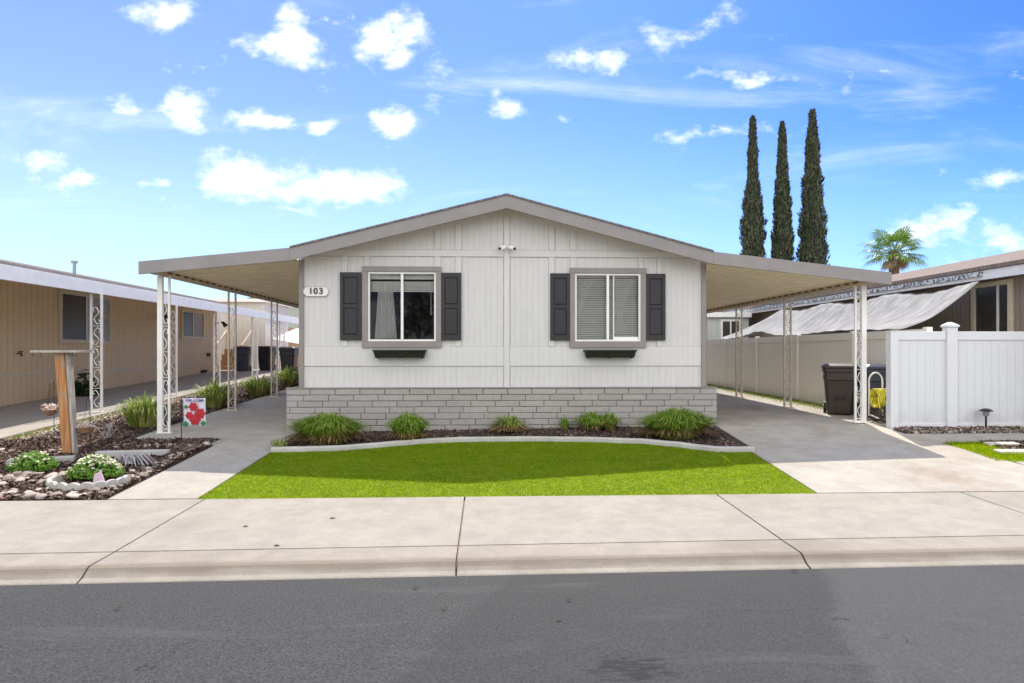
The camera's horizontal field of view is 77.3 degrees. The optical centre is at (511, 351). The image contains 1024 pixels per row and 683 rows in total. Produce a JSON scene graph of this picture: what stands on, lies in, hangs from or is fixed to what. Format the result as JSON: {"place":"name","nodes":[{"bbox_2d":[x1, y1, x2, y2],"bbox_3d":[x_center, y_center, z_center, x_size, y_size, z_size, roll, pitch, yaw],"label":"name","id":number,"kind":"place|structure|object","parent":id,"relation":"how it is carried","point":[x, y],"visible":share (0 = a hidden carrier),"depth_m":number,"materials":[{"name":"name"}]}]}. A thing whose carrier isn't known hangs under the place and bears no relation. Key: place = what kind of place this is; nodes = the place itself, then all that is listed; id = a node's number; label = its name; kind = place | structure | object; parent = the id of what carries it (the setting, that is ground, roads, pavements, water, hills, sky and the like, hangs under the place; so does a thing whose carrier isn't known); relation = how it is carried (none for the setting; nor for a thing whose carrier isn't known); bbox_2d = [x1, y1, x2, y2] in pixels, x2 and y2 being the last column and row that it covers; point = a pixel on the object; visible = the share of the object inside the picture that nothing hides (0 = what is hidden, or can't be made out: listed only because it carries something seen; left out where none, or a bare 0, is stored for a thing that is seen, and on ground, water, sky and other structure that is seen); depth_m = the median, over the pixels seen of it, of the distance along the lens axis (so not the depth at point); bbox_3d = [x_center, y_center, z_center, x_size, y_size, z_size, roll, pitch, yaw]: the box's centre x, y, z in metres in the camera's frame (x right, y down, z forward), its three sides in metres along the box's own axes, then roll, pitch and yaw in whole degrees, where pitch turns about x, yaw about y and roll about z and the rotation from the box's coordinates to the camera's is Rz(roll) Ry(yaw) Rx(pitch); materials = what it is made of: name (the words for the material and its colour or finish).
{"place":"outdoors","nodes":[
{"label":"outdoors","id":0,"kind":"place"},
{"bbox_2d":[0,369,279,438],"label":"neighbour driveway","id":1,"kind":"structure","parent":0,"point":[19,418],"depth_m":15.84,"materials":[{"name":"concrete"}]},
{"bbox_2d":[74,369,99,396],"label":"potted plant","id":2,"kind":"object","parent":1,"relation":"on","point":[81,389],"visible":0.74,"depth_m":17.02,"materials":[{"name":"green plant"}]},
{"bbox_2d":[0,264,298,412],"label":"awning","id":3,"kind":"object","parent":1,"relation":"on","point":[23,275],"visible":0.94,"depth_m":14.33,"materials":[{"name":"white paint"}]},
{"bbox_2d":[233,346,251,370],"bbox_3d":[-11.255,0.284,26.797,0.650,1.048,0.805,0,0,-14],"label":"trash bin","id":4,"kind":"object","parent":1,"relation":"on","point":[244,353],"visible":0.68,"depth_m":26.49,"materials":[{"name":"plastic"}]},
{"bbox_2d":[256,346,275,369],"bbox_3d":[-10.412,0.274,27.232,0.650,1.048,0.805,0,0,3],"label":"trash bin","id":5,"kind":"object","parent":1,"relation":"on","point":[264,356],"visible":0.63,"depth_m":26.91,"materials":[{"name":"black plastic"}]},
{"bbox_2d":[278,347,298,371],"bbox_3d":[-9.010,0.314,25.888,0.650,1.048,0.805,0,0,-2],"label":"trash bin","id":6,"kind":"object","parent":1,"relation":"on","point":[289,357],"visible":0.89,"depth_m":25.56,"materials":[{"name":"black plastic"}]},
{"bbox_2d":[108,438,289,499],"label":"front walk","id":7,"kind":"structure","parent":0,"point":[198,475],"depth_m":8.62,"materials":[{"name":"concrete"}]},
{"bbox_2d":[136,385,298,439],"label":"carport slab","id":8,"kind":"structure","parent":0,"point":[263,417],"depth_m":12.18,"materials":[{"name":"concrete"}]},
{"bbox_2d":[138,248,299,433],"bbox_3d":[-5.411,-0.180,19.421,2.526,3.208,17.090,0,0,-2],"label":"carport","id":9,"kind":"object","parent":8,"relation":"on","point":[271,275],"visible":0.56,"depth_m":11.61,"materials":[{"name":"beige metal"}]},
{"bbox_2d":[5,371,465,567],"bbox_3d":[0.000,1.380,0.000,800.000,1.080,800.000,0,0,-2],"label":"ground","id":10,"kind":"structure","parent":0,"point":[237,385],"depth_m":11.16,"materials":[{"name":"grey concrete"}]},
{"bbox_2d":[0,442,211,500],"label":"mulch bed","id":11,"kind":"object","parent":10,"relation":"on","point":[164,469],"visible":0.12,"depth_m":8.20,"materials":[{"name":"soil"}]},
{"bbox_2d":[1,477,14,480],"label":"river rock","id":12,"kind":"object","parent":11,"relation":"on","point":[7,478],"visible":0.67,"depth_m":8.16,"materials":[{"name":"beige stone"}]},
{"bbox_2d":[12,471,22,475],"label":"river rock","id":13,"kind":"object","parent":11,"relation":"on","point":[17,473],"visible":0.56,"depth_m":8.40,"materials":[{"name":"beige stone"}]},
{"bbox_2d":[15,477,25,481],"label":"river rock","id":14,"kind":"object","parent":11,"relation":"on","point":[20,479],"visible":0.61,"depth_m":8.11,"materials":[{"name":"white stone"}]},
{"bbox_2d":[23,470,34,473],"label":"river rock","id":15,"kind":"object","parent":11,"relation":"on","point":[27,471],"visible":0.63,"depth_m":8.46,"materials":[{"name":"beige stone"}]},
{"bbox_2d":[22,492,36,499],"bbox_3d":[-5.657,1.691,7.510,0.122,0.089,0.150,-4,5,38],"label":"river rock","id":16,"kind":"object","parent":11,"relation":"on","point":[31,494],"visible":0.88,"depth_m":7.47,"materials":[{"name":"beige stone"}]},
{"bbox_2d":[35,493,46,499],"bbox_3d":[-5.507,1.692,7.493,0.110,0.069,0.118,5,1,-6],"label":"river rock","id":17,"kind":"object","parent":11,"relation":"on","point":[41,496],"visible":0.98,"depth_m":7.45,"materials":[{"name":"beige stone"}]},
{"bbox_2d":[40,382,57,415],"bbox_3d":[-7.261,1.011,10.084,0.266,1.096,0.312,0,0,-2],"label":"flower basket","id":18,"kind":"object","parent":11,"relation":"on","point":[51,410],"visible":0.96,"depth_m":10.03,"materials":[{"name":"plastic"}]},
{"bbox_2d":[48,491,62,496],"bbox_3d":[-5.403,1.688,7.580,0.142,0.050,0.145,6,9,16],"label":"river rock","id":19,"kind":"object","parent":11,"relation":"on","point":[55,493],"visible":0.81,"depth_m":7.56,"materials":[{"name":"beige stone"}]},
{"bbox_2d":[4,413,116,440],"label":"rocks","id":20,"kind":"object","parent":11,"relation":"on","point":[43,430],"visible":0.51,"depth_m":11.55,"materials":[{"name":"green stone"}]},
{"bbox_2d":[30,349,92,453],"bbox_3d":[-6.757,0.766,9.672,0.824,1.619,0.343,0,0,-2],"label":"bird table","id":21,"kind":"object","parent":11,"relation":"on","point":[64,368],"visible":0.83,"depth_m":9.62,"materials":[{"name":"brown wood"}]},
{"bbox_2d":[66,493,79,498],"bbox_3d":[-5.138,1.692,7.512,0.193,0.059,0.126,8,-3,-10],"label":"river rock","id":22,"kind":"object","parent":11,"relation":"on","point":[73,495],"visible":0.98,"depth_m":7.48,"materials":[{"name":"white stone"}]},
{"bbox_2d":[75,399,96,433],"bbox_3d":[-6.483,1.148,9.721,0.273,0.876,0.308,0,0,-15],"label":"flower basket","id":23,"kind":"object","parent":11,"relation":"on","point":[86,426],"visible":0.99,"depth_m":9.71,"materials":[{"name":"plastic"}]},
{"bbox_2d":[89,487,102,491],"bbox_3d":[-5.043,1.675,7.750,0.169,0.068,0.125,1,4,15],"label":"river rock","id":24,"kind":"object","parent":11,"relation":"on","point":[95,488],"visible":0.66,"depth_m":7.72,"materials":[{"name":"beige stone"}]},
{"bbox_2d":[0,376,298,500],"bbox_3d":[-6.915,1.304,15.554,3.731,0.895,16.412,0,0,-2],"label":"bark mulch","id":25,"kind":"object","parent":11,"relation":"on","point":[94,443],"visible":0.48,"depth_m":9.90,"materials":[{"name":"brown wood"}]},
{"bbox_2d":[4,449,59,471],"bbox_3d":[-6.507,1.475,8.696,0.638,0.310,0.493,0,0,-2],"label":"flowering plant","id":26,"kind":"object","parent":25,"relation":"on","point":[27,461],"visible":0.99,"depth_m":8.60,"materials":[{"name":"green plant"}]},
{"bbox_2d":[6,455,75,464],"bbox_3d":[-6.675,1.546,9.086,0.800,0.100,0.140,0,0,-22],"label":"kerb stone","id":27,"kind":"object","parent":25,"relation":"on","point":[70,458],"visible":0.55,"depth_m":9.13,"materials":[{"name":"concrete"}]},
{"bbox_2d":[46,475,130,491],"bbox_3d":[-5.328,1.627,7.967,0.942,0.132,0.458,0,0,-2],"label":"scalloped edging","id":28,"kind":"object","parent":25,"relation":"on","point":[52,482],"visible":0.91,"depth_m":7.82,"materials":[{"name":"concrete"}]},
{"bbox_2d":[65,454,124,479],"bbox_3d":[-5.353,1.467,8.242,0.728,0.308,0.488,0,0,-2],"label":"flowering plant","id":29,"kind":"object","parent":25,"relation":"on","point":[89,467],"visible":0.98,"depth_m":8.14,"materials":[{"name":"green plant"}]},
{"bbox_2d":[93,471,104,482],"bbox_3d":[-5.107,1.555,7.919,0.136,0.156,0.058,0,0,-2],"label":"garden stone","id":30,"kind":"object","parent":25,"relation":"on","point":[98,476],"visible":0.68,"depth_m":7.90,"materials":[{"name":"pink stone"}]},
{"bbox_2d":[98,490,110,494],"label":"river rock","id":31,"kind":"object","parent":25,"relation":"on","point":[103,491],"visible":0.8,"depth_m":7.61,"materials":[{"name":"beige stone"}]},
{"bbox_2d":[94,421,116,438],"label":"dry sprig","id":32,"kind":"object","parent":25,"relation":"on","point":[109,430],"visible":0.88,"depth_m":10.69,"materials":[{"name":"grey plant"}]},
{"bbox_2d":[113,452,156,465],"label":"silver shrub","id":33,"kind":"object","parent":25,"relation":"on","point":[135,458],"visible":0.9,"depth_m":8.90,"materials":[{"name":"silver metal"}]},
{"bbox_2d":[102,390,179,427],"bbox_3d":[-6.835,1.054,11.956,1.346,0.667,1.441,0,0,-2],"label":"strap leaf plant","id":34,"kind":"object","parent":25,"relation":"on","point":[143,413],"visible":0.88,"depth_m":11.72,"materials":[{"name":"green plant"}]},
{"bbox_2d":[180,377,241,407],"bbox_3d":[-6.889,0.917,14.776,1.404,0.716,1.365,0,0,38],"label":"strap leaf plant","id":35,"kind":"object","parent":25,"relation":"on","point":[215,394],"visible":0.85,"depth_m":14.54,"materials":[{"name":"green plant"}]},
{"bbox_2d":[238,375,284,395],"bbox_3d":[-6.860,0.890,17.320,1.456,0.562,1.467,0,0,-2],"label":"strap leaf plant","id":36,"kind":"object","parent":25,"relation":"on","point":[255,386],"visible":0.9,"depth_m":17.11,"materials":[{"name":"green plant"}]},
{"bbox_2d":[268,365,298,385],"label":"strap leaf plant","id":37,"kind":"object","parent":25,"relation":"on","point":[289,378],"visible":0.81,"depth_m":19.91,"materials":[{"name":"green plant"}]},
{"bbox_2d":[181,397,207,440],"bbox_3d":[-5.171,1.137,10.412,0.426,0.806,0.042,0,0,-2],"label":"garden flag","id":38,"kind":"object","parent":11,"relation":"on","point":[194,411],"visible":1,"depth_m":10.40,"materials":[{"name":"fabric"}]},
{"bbox_2d":[0,259,227,405],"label":"mobile home","id":39,"kind":"object","parent":10,"relation":"on","point":[35,317],"visible":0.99,"depth_m":18.05,"materials":[{"name":"beige"}]},
{"bbox_2d":[58,289,111,343],"bbox_3d":[-12.021,-0.950,18.101,0.050,1.420,2.350,0,0,-2],"label":"window","id":40,"kind":"structure","parent":39,"relation":"in","point":[73,307],"depth_m":17.83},
{"bbox_2d":[181,309,204,339],"bbox_3d":[-12.288,-1.050,24.671,0.050,1.100,1.900,0,0,-2],"label":"window","id":41,"kind":"structure","parent":39,"relation":"in","point":[192,322],"depth_m":24.64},
{"bbox_2d":[4,374,284,440],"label":"tan gravel","id":42,"kind":"structure","parent":10,"relation":"on","point":[176,399],"depth_m":12.74,"materials":[{"name":"beige gravel"}]},
{"bbox_2d":[141,439,224,445],"bbox_3d":[-5.562,1.528,10.508,1.540,0.127,0.350,0,0,-2],"label":"patio edge","id":43,"kind":"object","parent":10,"relation":"on","point":[215,442],"visible":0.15,"depth_m":10.48,"materials":[{"name":"concrete"}]},
{"bbox_2d":[217,330,251,370],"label":"entry steps","id":44,"kind":"structure","parent":10,"relation":"on","point":[224,363],"depth_m":28.13,"materials":[{"name":"brown wood"}]},
{"bbox_2d":[203,298,291,368],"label":"outbuilding","id":45,"kind":"structure","parent":10,"relation":"on","point":[244,326],"depth_m":30.03,"materials":[{"name":"white paint"}]},
{"bbox_2d":[246,297,298,346],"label":"house","id":46,"kind":"structure","parent":10,"relation":"on","point":[293,311],"depth_m":47.38,"materials":[{"name":"beige"}]},
{"bbox_2d":[272,328,298,346],"bbox_3d":[-9.987,-0.090,30.219,2.100,2.100,2.000,0,0,-2],"label":"garden canopy","id":47,"kind":"object","parent":10,"relation":"on","point":[291,336],"visible":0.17,"depth_m":29.52,"materials":[{"name":"white fabric"}]},
{"bbox_2d":[288,327,298,366],"bbox_3d":[-10.499,-0.080,36.654,12.000,2.680,0.100,0,0,-2],"label":"wooden fence","id":48,"kind":"object","parent":10,"relation":"on","point":[291,344],"visible":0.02,"depth_m":36.52,"materials":[{"name":"brown wood"}]},
{"bbox_2d":[455,500,464,575],"bbox_3d":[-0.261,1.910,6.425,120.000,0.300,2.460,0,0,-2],"label":"sidewalk crack","id":49,"kind":"object","parent":10,"relation":"on","point":[461,529],"depth_m":6.72,"materials":[{"name":"concrete"}]},
{"bbox_2d":[286,193,716,433],"bbox_3d":[-0.470,-0.444,19.677,7.660,4.608,17.240,0,0,-2],"label":"mobile home","id":50,"kind":"object","parent":10,"relation":"on","point":[474,311],"visible":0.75,"depth_m":11.48,"materials":[{"name":"white wood"}]},
{"bbox_2d":[303,286,328,295],"bbox_3d":[-3.474,-1.075,11.348,0.450,0.180,0.033,0,0,-2],"label":"house number plaque","id":51,"kind":"object","parent":50,"relation":"attached to","point":[315,290],"visible":1,"depth_m":11.34,"materials":[{"name":"white paint"}]},
{"bbox_2d":[372,350,426,357],"bbox_3d":[-1.982,0.035,11.313,0.944,0.153,0.212,0,0,-2],"label":"window box","id":52,"kind":"object","parent":50,"relation":"attached to","point":[399,353],"visible":1,"depth_m":11.24,"materials":[{"name":"black plastic"}]},
{"bbox_2d":[362,266,441,347],"bbox_3d":[-1.964,-0.800,11.485,1.400,1.450,0.200,0,0,-2],"label":"window","id":53,"kind":"structure","parent":50,"relation":"in","point":[385,329],"depth_m":11.41,"materials":[{"name":"clear glass"}]},
{"bbox_2d":[508,245,515,249],"bbox_3d":[-0.010,-1.851,11.403,0.096,0.107,0.208,0,0,-28],"label":"security camera","id":54,"kind":"object","parent":50,"relation":"attached to","point":[511,247],"visible":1,"depth_m":11.35,"materials":[{"name":"plastic"}]},
{"bbox_2d":[569,268,645,347],"bbox_3d":[1.728,-0.795,11.636,1.390,1.440,0.203,0,0,-2],"label":"window","id":55,"kind":"structure","parent":50,"relation":"in","point":[619,289],"depth_m":11.66,"materials":[{"name":"clear glass"}]},
{"bbox_2d":[583,350,636,357],"bbox_3d":[1.755,0.035,11.465,0.944,0.153,0.212,0,0,-2],"label":"window box","id":56,"kind":"object","parent":50,"relation":"attached to","point":[610,353],"visible":1,"depth_m":11.39,"materials":[{"name":"black plastic"}]},
{"bbox_2d":[271,436,754,452],"bbox_3d":[0.001,1.482,10.138,7.385,0.200,0.794,0,0,1],"label":"lawn edging","id":57,"kind":"object","parent":10,"relation":"on","point":[518,439],"visible":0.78,"depth_m":10.20,"materials":[{"name":"concrete"}]},
{"bbox_2d":[707,312,751,339],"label":"home","id":58,"kind":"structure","parent":10,"relation":"on","point":[720,324],"depth_m":23.82,"materials":[{"name":"white"}]},
{"bbox_2d":[720,319,740,338],"bbox_3d":[8.148,-0.730,23.830,0.780,0.980,0.039,0,0,-2],"label":"window","id":59,"kind":"structure","parent":58,"relation":"in","point":[727,326],"depth_m":23.83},
{"bbox_2d":[739,115,767,309],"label":"cypress tree","id":60,"kind":"object","parent":10,"relation":"on","point":[753,222],"visible":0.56,"depth_m":45.37,"materials":[{"name":"green plant"}]},
{"bbox_2d":[770,120,796,304],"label":"cypress tree","id":61,"kind":"object","parent":10,"relation":"on","point":[782,236],"visible":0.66,"depth_m":45.46,"materials":[{"name":"green plant"}]},
{"bbox_2d":[707,386,885,427],"bbox_3d":[6.716,1.274,18.939,0.840,0.296,14.700,0,0,-2],"label":"weed strip","id":62,"kind":"object","parent":10,"relation":"on","point":[869,420],"visible":0.2,"depth_m":14.60,"materials":[{"name":"grass"},{"name":"weeds"}]},
{"bbox_2d":[705,384,822,408],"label":"weeds","id":63,"kind":"object","parent":62,"relation":"on","point":[798,402],"visible":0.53,"depth_m":17.12,"materials":[{"name":"green plant"}]},
{"bbox_2d":[821,363,858,413],"bbox_3d":[6.780,0.759,13.266,0.650,1.048,0.805,0,0,23],"label":"trash bin","id":64,"kind":"object","parent":62,"relation":"on","point":[838,378],"visible":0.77,"depth_m":12.97,"materials":[{"name":"brown plastic"}]},
{"bbox_2d":[857,364,885,415],"bbox_3d":[7.274,0.766,12.788,0.650,1.048,0.805,0,0,12],"label":"trash bin","id":65,"kind":"object","parent":62,"relation":"on","point":[875,380],"visible":0.24,"depth_m":12.47,"materials":[{"name":"plastic"}]},
{"bbox_2d":[868,372,885,422],"bbox_3d":[6.869,0.837,11.913,0.328,0.928,0.371,0,0,-2],"label":"hose cart","id":66,"kind":"object","parent":62,"relation":"on","point":[880,399],"visible":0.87,"depth_m":12.02,"materials":[{"name":"white paint"}]},
{"bbox_2d":[795,108,830,264],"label":"cypress tree","id":67,"kind":"object","parent":10,"relation":"on","point":[812,233],"visible":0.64,"depth_m":45.45,"materials":[{"name":"green plant"}]},
{"bbox_2d":[707,327,932,404],"bbox_3d":[7.083,0.555,19.879,0.111,2.010,16.762,0,0,-3],"label":"vinyl fence","id":68,"kind":"object","parent":10,"relation":"on","point":[763,364],"visible":0.36,"depth_m":16.73,"materials":[{"name":"beige plastic"}]},
{"bbox_2d":[719,250,1023,337],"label":"mobile home","id":69,"kind":"object","parent":10,"relation":"on","point":[992,299],"visible":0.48,"depth_m":13.86,"materials":[{"name":"brown"}]},
{"bbox_2d":[717,281,978,338],"bbox_3d":[8.224,-0.924,17.399,1.811,0.992,10.200,0,0,-2],"label":"shade cloth","id":70,"kind":"object","parent":69,"relation":"attached to","point":[896,311],"visible":0.88,"depth_m":15.55,"materials":[{"name":"white fabric"}]},
{"bbox_2d":[971,279,1013,331],"bbox_3d":[9.801,-0.815,13.084,0.050,1.250,1.050,0,0,-2],"label":"window","id":71,"kind":"structure","parent":69,"relation":"in","point":[992,303],"depth_m":13.05,"materials":[{"name":"glass"}]},
{"bbox_2d":[856,225,926,274],"bbox_3d":[19.550,-2.805,32.823,3.521,7.340,3.397,0,0,32],"label":"palm tree","id":72,"kind":"object","parent":10,"relation":"on","point":[895,263],"visible":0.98,"depth_m":32.59,"materials":[{"name":"green plant"}]},
{"bbox_2d":[943,443,1023,462],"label":"grass","id":73,"kind":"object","parent":10,"relation":"on","point":[1014,461],"visible":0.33,"depth_m":9.55,"materials":[{"name":"green plant"}]},
{"bbox_2d":[983,442,1019,446],"bbox_3d":[7.745,1.464,10.123,0.500,0.060,0.150,0,5,-2],"label":"stepping stone","id":74,"kind":"object","parent":73,"relation":"on","point":[990,444],"visible":0.61,"depth_m":10.07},
{"bbox_2d":[979,439,1023,448],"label":"side garden mulch","id":75,"kind":"object","parent":73,"relation":"on","point":[1016,446],"visible":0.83,"depth_m":10.02,"materials":[{"name":"brown wood"}]},
{"bbox_2d":[993,449,1023,454],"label":"stepping stone","id":76,"kind":"object","parent":73,"relation":"on","point":[1015,451],"visible":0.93,"depth_m":9.64,"materials":[{"name":"grey stone"}]},
{"bbox_2d":[199,442,814,498],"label":"lawn","id":77,"kind":"structure","parent":0,"point":[519,473],"depth_m":8.56,"materials":[{"name":"green plant"}]},
{"bbox_2d":[0,565,1023,682],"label":"road","id":78,"kind":"structure","parent":0,"point":[949,624],"depth_m":4.28,"materials":[{"name":"grey asphalt"}]},
{"bbox_2d":[0,492,1023,553],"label":"sidewalk","id":79,"kind":"structure","parent":0,"point":[67,526],"depth_m":6.62,"materials":[{"name":"concrete"}]},
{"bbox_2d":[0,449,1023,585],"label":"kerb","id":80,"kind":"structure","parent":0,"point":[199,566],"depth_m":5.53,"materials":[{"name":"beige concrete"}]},
{"bbox_2d":[0,0,1023,311],"label":"sky","id":81,"kind":"structure","parent":0,"point":[132,131],"materials":[{"name":"blue"}]},
{"bbox_2d":[284,425,747,445],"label":"bark mulch","id":82,"kind":"object","parent":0,"point":[553,434],"visible":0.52,"depth_m":10.80,"materials":[{"name":"brown wood"}]},
{"bbox_2d":[270,437,290,446],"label":"grassy plant","id":83,"kind":"object","parent":82,"relation":"on","point":[281,444],"visible":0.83,"depth_m":9.93,"materials":[{"name":"green plant"}]},
{"bbox_2d":[275,411,380,444],"bbox_3d":[-2.992,1.218,10.418,1.748,0.521,1.262,0,0,18],"label":"grassy plant","id":84,"kind":"object","parent":82,"relation":"on","point":[322,428],"visible":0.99,"depth_m":10.19,"materials":[{"name":"green plant"}]},
{"bbox_2d":[379,411,438,440],"bbox_3d":[-1.696,1.206,10.570,1.030,0.501,1.025,0,0,-2],"label":"grassy plant","id":85,"kind":"object","parent":82,"relation":"on","point":[409,426],"visible":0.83,"depth_m":10.36,"materials":[{"name":"green plant"}]},
{"bbox_2d":[487,414,530,432],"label":"grassy plant","id":86,"kind":"object","parent":82,"relation":"on","point":[509,425],"visible":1,"depth_m":11.02,"materials":[{"name":"green plant"}]},
{"bbox_2d":[557,415,573,429],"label":"grassy plant","id":87,"kind":"object","parent":82,"relation":"on","point":[564,425],"visible":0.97,"depth_m":11.20,"materials":[{"name":"green plant"}]},
{"bbox_2d":[571,411,611,430],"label":"grassy plant","id":88,"kind":"object","parent":82,"relation":"on","point":[589,422],"visible":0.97,"depth_m":11.07,"materials":[{"name":"green plant"}]},
{"bbox_2d":[600,412,619,429],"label":"grassy plant","id":89,"kind":"object","parent":82,"relation":"on","point":[613,424],"visible":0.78,"depth_m":11.16,"materials":[{"name":"green plant"}]},
{"bbox_2d":[626,406,722,438],"bbox_3d":[2.691,1.158,10.613,1.890,0.526,1.264,0,0,-2],"label":"grassy plant","id":90,"kind":"object","parent":82,"relation":"on","point":[676,423],"visible":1,"depth_m":10.41,"materials":[{"name":"green plant"}]},
{"bbox_2d":[716,391,877,426],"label":"carport driveway","id":91,"kind":"structure","parent":0,"point":[733,410],"depth_m":12.90,"materials":[{"name":"concrete"}]},
{"bbox_2d":[706,252,891,422],"bbox_3d":[4.795,-0.232,19.836,3.206,3.064,17.090,0,0,-2],"label":"carport","id":92,"kind":"object","parent":91,"relation":"on","point":[735,281],"visible":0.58,"depth_m":12.24,"materials":[{"name":"beige metal"}]},
{"bbox_2d":[719,426,1023,493],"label":"driveway","id":93,"kind":"structure","parent":0,"point":[846,459],"depth_m":9.16,"materials":[{"name":"concrete"}]},
{"bbox_2d":[909,433,1023,442],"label":"concrete walkway","id":94,"kind":"structure","parent":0,"point":[944,437],"depth_m":10.71,"materials":[{"name":"concrete"}]},
{"bbox_2d":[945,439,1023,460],"bbox_3d":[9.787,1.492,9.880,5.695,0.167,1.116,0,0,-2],"label":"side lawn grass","id":95,"kind":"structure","parent":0,"point":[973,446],"depth_m":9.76,"materials":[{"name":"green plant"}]},
{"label":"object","id":96,"kind":"structure","parent":0,"visible":0},
{"bbox_2d":[886,322,1023,430],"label":"vinyl fence","id":97,"kind":"object","parent":96,"relation":"on","point":[949,374],"visible":0.84,"depth_m":11.37,"materials":[{"name":"white plastic"}]},
{"bbox_2d":[893,425,1023,433],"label":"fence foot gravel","id":98,"kind":"structure","parent":96,"relation":"on","point":[950,431],"depth_m":11.09,"materials":[{"name":"grey gravel"}]},
{"bbox_2d":[899,425,1023,433],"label":"fence foot mulch","id":99,"kind":"object","parent":98,"relation":"on","point":[957,429],"visible":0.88,"depth_m":11.10,"materials":[{"name":"brown wood"}]},
{"bbox_2d":[978,408,992,427],"bbox_3d":[8.330,1.207,11.248,0.220,0.435,0.220,0,0,-2],"label":"path light","id":100,"kind":"object","parent":96,"relation":"on","point":[986,412],"visible":0.96,"depth_m":11.22,"materials":[{"name":"plastic"}]}
]}

